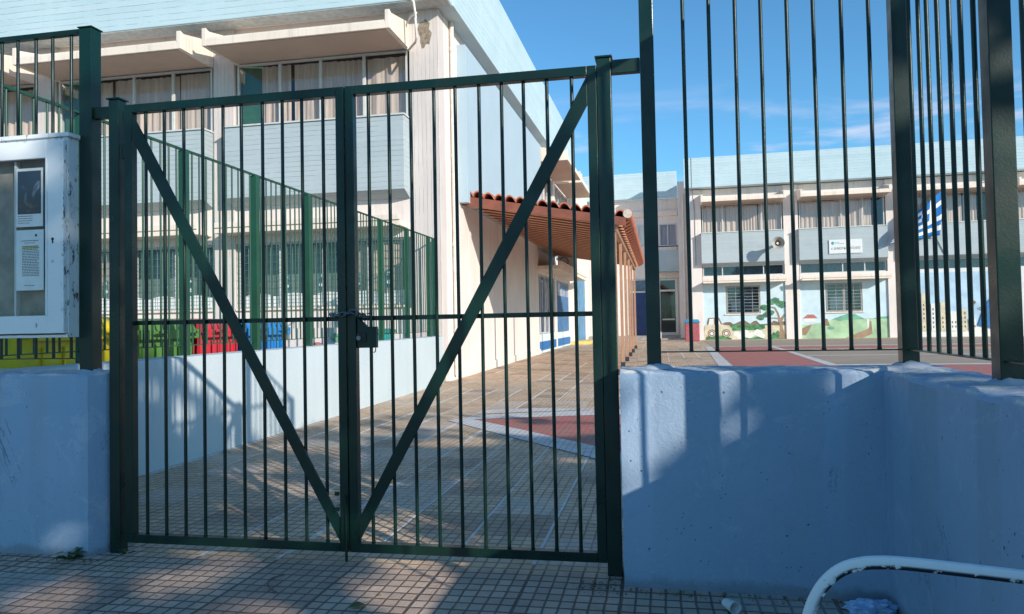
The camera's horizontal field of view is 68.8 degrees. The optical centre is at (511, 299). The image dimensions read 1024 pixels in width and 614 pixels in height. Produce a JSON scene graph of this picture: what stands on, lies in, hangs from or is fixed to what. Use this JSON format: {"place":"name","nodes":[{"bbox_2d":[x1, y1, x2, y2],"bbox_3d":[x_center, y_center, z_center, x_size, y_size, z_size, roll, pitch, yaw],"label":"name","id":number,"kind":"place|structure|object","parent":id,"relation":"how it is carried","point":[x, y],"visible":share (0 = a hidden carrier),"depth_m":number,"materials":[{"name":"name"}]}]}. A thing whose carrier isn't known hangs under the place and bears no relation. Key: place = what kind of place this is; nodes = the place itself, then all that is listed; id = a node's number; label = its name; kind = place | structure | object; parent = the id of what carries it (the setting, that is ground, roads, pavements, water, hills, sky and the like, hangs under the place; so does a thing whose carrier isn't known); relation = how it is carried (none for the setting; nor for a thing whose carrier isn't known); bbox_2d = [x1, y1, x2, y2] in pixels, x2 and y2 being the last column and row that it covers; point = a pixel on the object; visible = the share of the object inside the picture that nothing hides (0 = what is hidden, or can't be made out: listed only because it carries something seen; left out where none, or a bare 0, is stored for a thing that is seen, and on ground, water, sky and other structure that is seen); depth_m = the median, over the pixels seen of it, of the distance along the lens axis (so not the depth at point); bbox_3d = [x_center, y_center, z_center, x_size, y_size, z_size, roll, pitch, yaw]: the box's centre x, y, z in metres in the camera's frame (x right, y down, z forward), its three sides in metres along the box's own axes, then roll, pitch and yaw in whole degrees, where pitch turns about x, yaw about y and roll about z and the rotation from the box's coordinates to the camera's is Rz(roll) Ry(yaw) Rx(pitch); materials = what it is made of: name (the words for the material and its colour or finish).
{"place":"outdoors","nodes":[
{"label":"outdoors","id":0,"kind":"place"},
{"bbox_2d":[0,316,108,368],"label":"waste container","id":1,"kind":"object","parent":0,"point":[27,345],"visible":0.12,"depth_m":7.49,"materials":[{"name":"yellow plastic"}]},
{"bbox_2d":[138,319,198,358],"bbox_3d":[-4.683,0.904,9.471,1.066,1.328,1.400,-1,-2,11],"label":"waste container","id":2,"kind":"object","parent":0,"point":[159,352],"visible":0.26,"depth_m":9.28,"materials":[{"name":"green plastic"}]},
{"bbox_2d":[178,319,237,353],"bbox_3d":[-4.459,0.933,10.609,1.066,1.328,1.160,-1,-2,11],"label":"waste container","id":3,"kind":"object","parent":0,"point":[218,348],"visible":0.12,"depth_m":10.35,"materials":[{"name":"red plastic"}]},
{"bbox_2d":[238,322,289,350],"bbox_3d":[-4.217,0.965,11.840,1.067,1.328,1.510,-1,-2,11],"label":"waste container","id":4,"kind":"object","parent":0,"point":[274,344],"visible":0.14,"depth_m":11.94,"materials":[{"name":"blue plastic"}]},
{"bbox_2d":[0,0,592,380],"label":"school building","id":5,"kind":"structure","parent":0,"point":[152,51],"depth_m":20.34,"materials":[{"name":"white paint"}]},
{"bbox_2d":[4,84,33,136],"bbox_3d":[-16.139,-5.291,22.453,4.860,1.780,0.645,-1,-2,11],"label":"window","id":6,"kind":"structure","parent":5,"relation":"in","point":[26,101],"depth_m":22.00,"materials":[{"name":"glass"}]},
{"bbox_2d":[59,68,213,134],"bbox_3d":[-10.581,-5.430,21.363,4.890,1.780,0.645,-1,-2,11],"label":"window","id":7,"kind":"structure","parent":5,"relation":"in","point":[196,86],"depth_m":21.05,"materials":[{"name":"glass"}]},
{"bbox_2d":[102,245,214,311],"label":"window","id":8,"kind":"structure","parent":5,"relation":"in","point":[156,255],"depth_m":21.36,"materials":[{"name":"glass"}]},
{"bbox_2d":[237,50,409,124],"bbox_3d":[-5.048,-5.569,20.279,4.870,1.780,0.645,-1,-2,11],"label":"window","id":9,"kind":"structure","parent":5,"relation":"in","point":[322,74],"depth_m":20.11,"materials":[{"name":"metal"}]},
{"bbox_2d":[239,237,410,307],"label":"window","id":10,"kind":"structure","parent":5,"relation":"in","point":[329,241],"depth_m":20.06,"materials":[{"name":"glass"}]},
{"bbox_2d":[538,274,554,333],"bbox_3d":[1.318,0.254,35.926,0.767,2.740,4.900,-1,-2,11],"label":"window","id":11,"kind":"structure","parent":5,"relation":"in","point":[545,279],"depth_m":35.80,"materials":[{"name":"grey glass"}]},
{"bbox_2d":[542,183,551,200],"bbox_3d":[1.236,-5.223,36.083,0.693,1.780,4.860,-1,-2,11],"label":"window","id":12,"kind":"structure","parent":5,"relation":"in","point":[544,193],"depth_m":37.59,"materials":[{"name":"glass"}]},
{"bbox_2d":[542,280,568,331],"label":"window","id":13,"kind":"structure","parent":5,"relation":"in","point":[562,299],"depth_m":41.40,"materials":[{"name":"blue glass"}]},
{"bbox_2d":[555,186,565,204],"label":"window","id":14,"kind":"structure","parent":5,"relation":"in","point":[559,198],"depth_m":41.10,"materials":[{"name":"glass"}]},
{"bbox_2d":[558,256,572,266],"bbox_3d":[2.768,-1.913,38.031,0.840,0.620,0.380,-1,-2,11],"label":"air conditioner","id":15,"kind":"object","parent":5,"relation":"on","point":[568,260],"visible":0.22,"depth_m":37.86,"materials":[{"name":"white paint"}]},
{"bbox_2d":[286,328,337,346],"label":"painted wall","id":16,"kind":"structure","parent":0,"point":[316,341],"depth_m":14.39,"materials":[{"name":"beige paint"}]},
{"bbox_2d":[378,329,395,339],"bbox_3d":[-2.932,1.194,16.564,0.620,1.098,0.676,-1,-2,11],"label":"wheelie bin","id":17,"kind":"object","parent":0,"point":[387,336],"visible":0.08,"depth_m":16.29,"materials":[{"name":"teal plastic"}]},
{"bbox_2d":[0,552,898,613],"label":"sidewalk","id":18,"kind":"structure","parent":0,"point":[121,583],"depth_m":4.36,"materials":[{"name":"grey tile"}]},
{"bbox_2d":[53,547,85,558],"bbox_3d":[-2.969,1.725,5.074,0.180,0.065,0.216,-1,-2,0],"label":"weed","id":19,"kind":"object","parent":18,"relation":"on","point":[72,555],"visible":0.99,"depth_m":5.06,"materials":[{"name":"green plant"}]},
{"bbox_2d":[118,549,135,553],"bbox_3d":[-2.651,1.738,5.163,0.146,0.033,0.084,-1,-2,11],"label":"weed","id":20,"kind":"object","parent":18,"relation":"on","point":[124,550],"visible":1,"depth_m":5.16,"materials":[{"name":"green plant"}]},
{"bbox_2d":[267,574,284,591],"bbox_3d":[-1.429,1.701,4.491,0.083,0.011,0.312,-1,-2,-8],"label":"twig","id":21,"kind":"object","parent":18,"relation":"on","point":[272,578],"visible":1,"depth_m":4.52,"materials":[{"name":"plant"}]},
{"bbox_2d":[349,601,365,607],"bbox_3d":[-0.844,1.675,4.101,0.073,0.017,0.076,-2,-2,22],"label":"fallen leaf","id":22,"kind":"object","parent":18,"relation":"on","point":[357,603],"visible":1,"depth_m":4.10,"materials":[{"name":"green plant"}]},
{"bbox_2d":[722,598,740,613],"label":"paper cup","id":23,"kind":"object","parent":18,"relation":"on","point":[732,606],"visible":1,"depth_m":3.93,"materials":[{"name":"white paper"}]},
{"bbox_2d":[594,0,1023,576],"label":"metal fence","id":24,"kind":"object","parent":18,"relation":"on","point":[1006,359],"visible":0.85,"depth_m":4.26,"materials":[{"name":"metal"}]},
{"bbox_2d":[336,65,607,562],"bbox_3d":[-0.272,0.096,4.766,1.748,3.050,0.078,-1,-2,11],"label":"gate leaf","id":25,"kind":"object","parent":24,"relation":"attached to","point":[357,331],"visible":0.98,"depth_m":4.77,"materials":[{"name":"green paint"}]},
{"bbox_2d":[329,309,368,318],"bbox_3d":[-1.074,0.096,4.926,0.292,0.064,0.169,-1,-2,11],"label":"chain","id":26,"kind":"object","parent":25,"relation":"attached to","point":[334,315],"visible":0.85,"depth_m":4.87,"materials":[{"name":"silver metal"}]},
{"bbox_2d":[620,360,1023,613],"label":"concrete wall","id":27,"kind":"structure","parent":18,"relation":"on","point":[789,480],"depth_m":4.12,"materials":[{"name":"concrete"}]},
{"bbox_2d":[842,598,898,613],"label":"plastic bag","id":28,"kind":"object","parent":18,"relation":"on","point":[867,606],"visible":1,"depth_m":3.87,"materials":[{"name":"blue plastic"}]},
{"bbox_2d":[802,556,1023,613],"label":"hoop barrier","id":29,"kind":"object","parent":18,"relation":"on","point":[829,578],"visible":1,"depth_m":1.96,"materials":[{"name":"white metal"}]},
{"bbox_2d":[125,336,990,574],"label":"school yard","id":30,"kind":"structure","parent":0,"point":[567,471],"depth_m":7.26,"materials":[{"name":"tile"}]},
{"bbox_2d":[462,190,643,374],"bbox_3d":[2.606,-0.318,29.055,4.775,5.286,17.210,-1,-2,11],"label":"pergola","id":31,"kind":"object","parent":30,"relation":"on","point":[629,254],"visible":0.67,"depth_m":23.67,"materials":[{"name":"wood"}]},
{"bbox_2d":[684,319,699,340],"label":"red bin","id":32,"kind":"object","parent":30,"relation":"on","point":[696,331],"visible":0.88,"depth_m":44.99,"materials":[{"name":"plastic"}]},
{"bbox_2d":[448,343,990,464],"bbox_3d":[22.283,1.591,18.108,43.320,0.116,33.000,-1,-2,11],"label":"white court line","id":33,"kind":"object","parent":30,"relation":"on","point":[588,450],"visible":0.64,"depth_m":12.12,"materials":[{"name":"paint"}]},
{"bbox_2d":[475,344,991,451],"bbox_3d":[22.426,1.587,17.876,42.950,0.114,32.600,-1,-2,11],"label":"red court marking","id":34,"kind":"object","parent":30,"relation":"on","point":[567,430],"visible":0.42,"depth_m":20.72,"materials":[{"name":"paint"}]},
{"bbox_2d":[702,337,990,363],"bbox_3d":[27.823,1.827,31.081,37.450,0.110,23.400,-1,-2,11],"label":"court surface","id":35,"kind":"object","parent":30,"relation":"on","point":[860,357],"visible":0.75,"depth_m":29.24,"materials":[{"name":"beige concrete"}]},
{"bbox_2d":[499,0,1023,204],"label":"sky","id":36,"kind":"structure","parent":0,"point":[554,34],"materials":[{"name":"blue"}]},
{"label":"ground","id":37,"kind":"structure","parent":0,"visible":0},
{"bbox_2d":[0,368,129,556],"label":"concrete wall","id":38,"kind":"structure","parent":37,"relation":"on","point":[54,462],"depth_m":5.20,"materials":[{"name":"concrete"}]},
{"bbox_2d":[0,25,128,552],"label":"metal fence","id":39,"kind":"object","parent":38,"relation":"on","point":[93,113],"visible":0.9,"depth_m":5.29,"materials":[{"name":"metal"}]},
{"bbox_2d":[0,132,79,338],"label":"notice board","id":40,"kind":"object","parent":39,"relation":"attached to","point":[51,310],"visible":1,"depth_m":5.24,"materials":[{"name":"white metal"}]},
{"bbox_2d":[16,167,42,226],"bbox_3d":[-3.411,-0.722,5.288,0.220,0.415,0.005,-1,-2,11],"label":"photo notice","id":41,"kind":"object","parent":40,"relation":"attached to","point":[29,197],"visible":1,"depth_m":5.29,"materials":[{"name":"white paper"}]},
{"bbox_2d":[16,229,43,290],"bbox_3d":[-3.400,-0.278,5.275,0.225,0.427,0.005,-1,-2,11],"label":"text notice","id":42,"kind":"object","parent":40,"relation":"attached to","point":[29,259],"visible":1,"depth_m":5.28,"materials":[{"name":"white paper"}]},
{"bbox_2d":[122,87,349,561],"bbox_3d":[-1.906,0.164,5.080,1.677,3.105,0.088,-1,-2,11],"label":"gate leaf","id":43,"kind":"object","parent":39,"relation":"attached to","point":[135,138],"visible":0.93,"depth_m":5.10,"materials":[{"name":"green paint"}]},
{"bbox_2d":[0,336,442,475],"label":"retaining wall","id":44,"kind":"structure","parent":37,"relation":"on","point":[425,355],"depth_m":9.86,"materials":[{"name":"grey paint"}]},
{"bbox_2d":[3,84,434,363],"bbox_3d":[-3.241,-0.472,12.491,0.090,2.505,13.370,-1,-2,11],"label":"metal fence","id":45,"kind":"object","parent":44,"relation":"on","point":[255,245],"visible":0.59,"depth_m":10.54,"materials":[{"name":"green metal"}]},
{"bbox_2d":[582,171,688,339],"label":"school building","id":46,"kind":"structure","parent":37,"relation":"on","point":[673,279],"depth_m":51.06,"materials":[{"name":"white paint"}]},
{"bbox_2d":[633,293,645,334],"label":"door","id":47,"kind":"structure","parent":46,"relation":"in","point":[640,297],"depth_m":51.16,"materials":[{"name":"blue paint"}]},
{"bbox_2d":[659,224,676,245],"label":"window","id":48,"kind":"structure","parent":46,"relation":"in","point":[668,232],"depth_m":51.10,"materials":[{"name":"glass"}]},
{"bbox_2d":[659,278,678,334],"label":"door","id":49,"kind":"structure","parent":46,"relation":"in","point":[669,316],"depth_m":51.51,"materials":[{"name":"metal"}]},
{"bbox_2d":[683,136,1023,339],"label":"school building","id":50,"kind":"structure","parent":37,"relation":"on","point":[807,248],"depth_m":45.89,"materials":[{"name":"beige paint"}]},
{"bbox_2d":[702,201,781,232],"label":"window","id":51,"kind":"structure","parent":50,"relation":"in","point":[753,213],"depth_m":47.19,"materials":[{"name":"metal"}]},
{"bbox_2d":[725,285,760,313],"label":"window","id":52,"kind":"structure","parent":50,"relation":"in","point":[751,293],"depth_m":47.45,"materials":[{"name":"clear glass"}]},
{"bbox_2d":[703,264,783,276],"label":"window","id":53,"kind":"structure","parent":50,"relation":"in","point":[774,268],"depth_m":47.43,"materials":[{"name":"glass"}]},
{"bbox_2d":[772,237,784,248],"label":"horn loudspeaker","id":54,"kind":"object","parent":50,"relation":"attached to","point":[778,242],"visible":1,"depth_m":45.11,"materials":[{"name":"beige paint"}]},
{"bbox_2d":[797,196,884,228],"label":"window","id":55,"kind":"structure","parent":50,"relation":"in","point":[833,210],"depth_m":45.88,"materials":[{"name":"glass"}]},
{"bbox_2d":[799,260,885,273],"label":"window","id":56,"kind":"structure","parent":50,"relation":"in","point":[857,266],"depth_m":46.15,"materials":[{"name":"glass"}]},
{"bbox_2d":[825,282,862,311],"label":"window","id":57,"kind":"structure","parent":50,"relation":"in","point":[836,294],"depth_m":46.05,"materials":[{"name":"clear glass"}]},
{"bbox_2d":[829,239,861,253],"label":"school sign","id":58,"kind":"object","parent":50,"relation":"attached to","point":[837,246],"visible":0.77,"depth_m":45.11,"materials":[{"name":"grey plastic"}]},
{"bbox_2d":[890,191,941,243],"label":"greek flag","id":59,"kind":"object","parent":50,"relation":"attached to","point":[938,212],"visible":0.23,"depth_m":43.55,"materials":[{"name":"blue fabric"}]},
{"bbox_2d":[917,191,985,221],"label":"window","id":60,"kind":"structure","parent":50,"relation":"in","point":[973,196],"depth_m":44.45,"materials":[{"name":"metal"}]},
{"bbox_2d":[920,257,987,269],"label":"window","id":61,"kind":"structure","parent":50,"relation":"in","point":[975,260],"depth_m":44.69,"materials":[{"name":"glass"}]},
{"bbox_2d":[1018,189,1023,218],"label":"window","id":62,"kind":"structure","parent":50,"relation":"in","point":[1020,191],"depth_m":43.61,"materials":[{"name":"metal"}]},
{"bbox_2d":[1021,256,1023,266],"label":"window","id":63,"kind":"structure","parent":50,"relation":"in","point":[1022,257],"depth_m":43.94,"materials":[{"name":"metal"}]}
]}

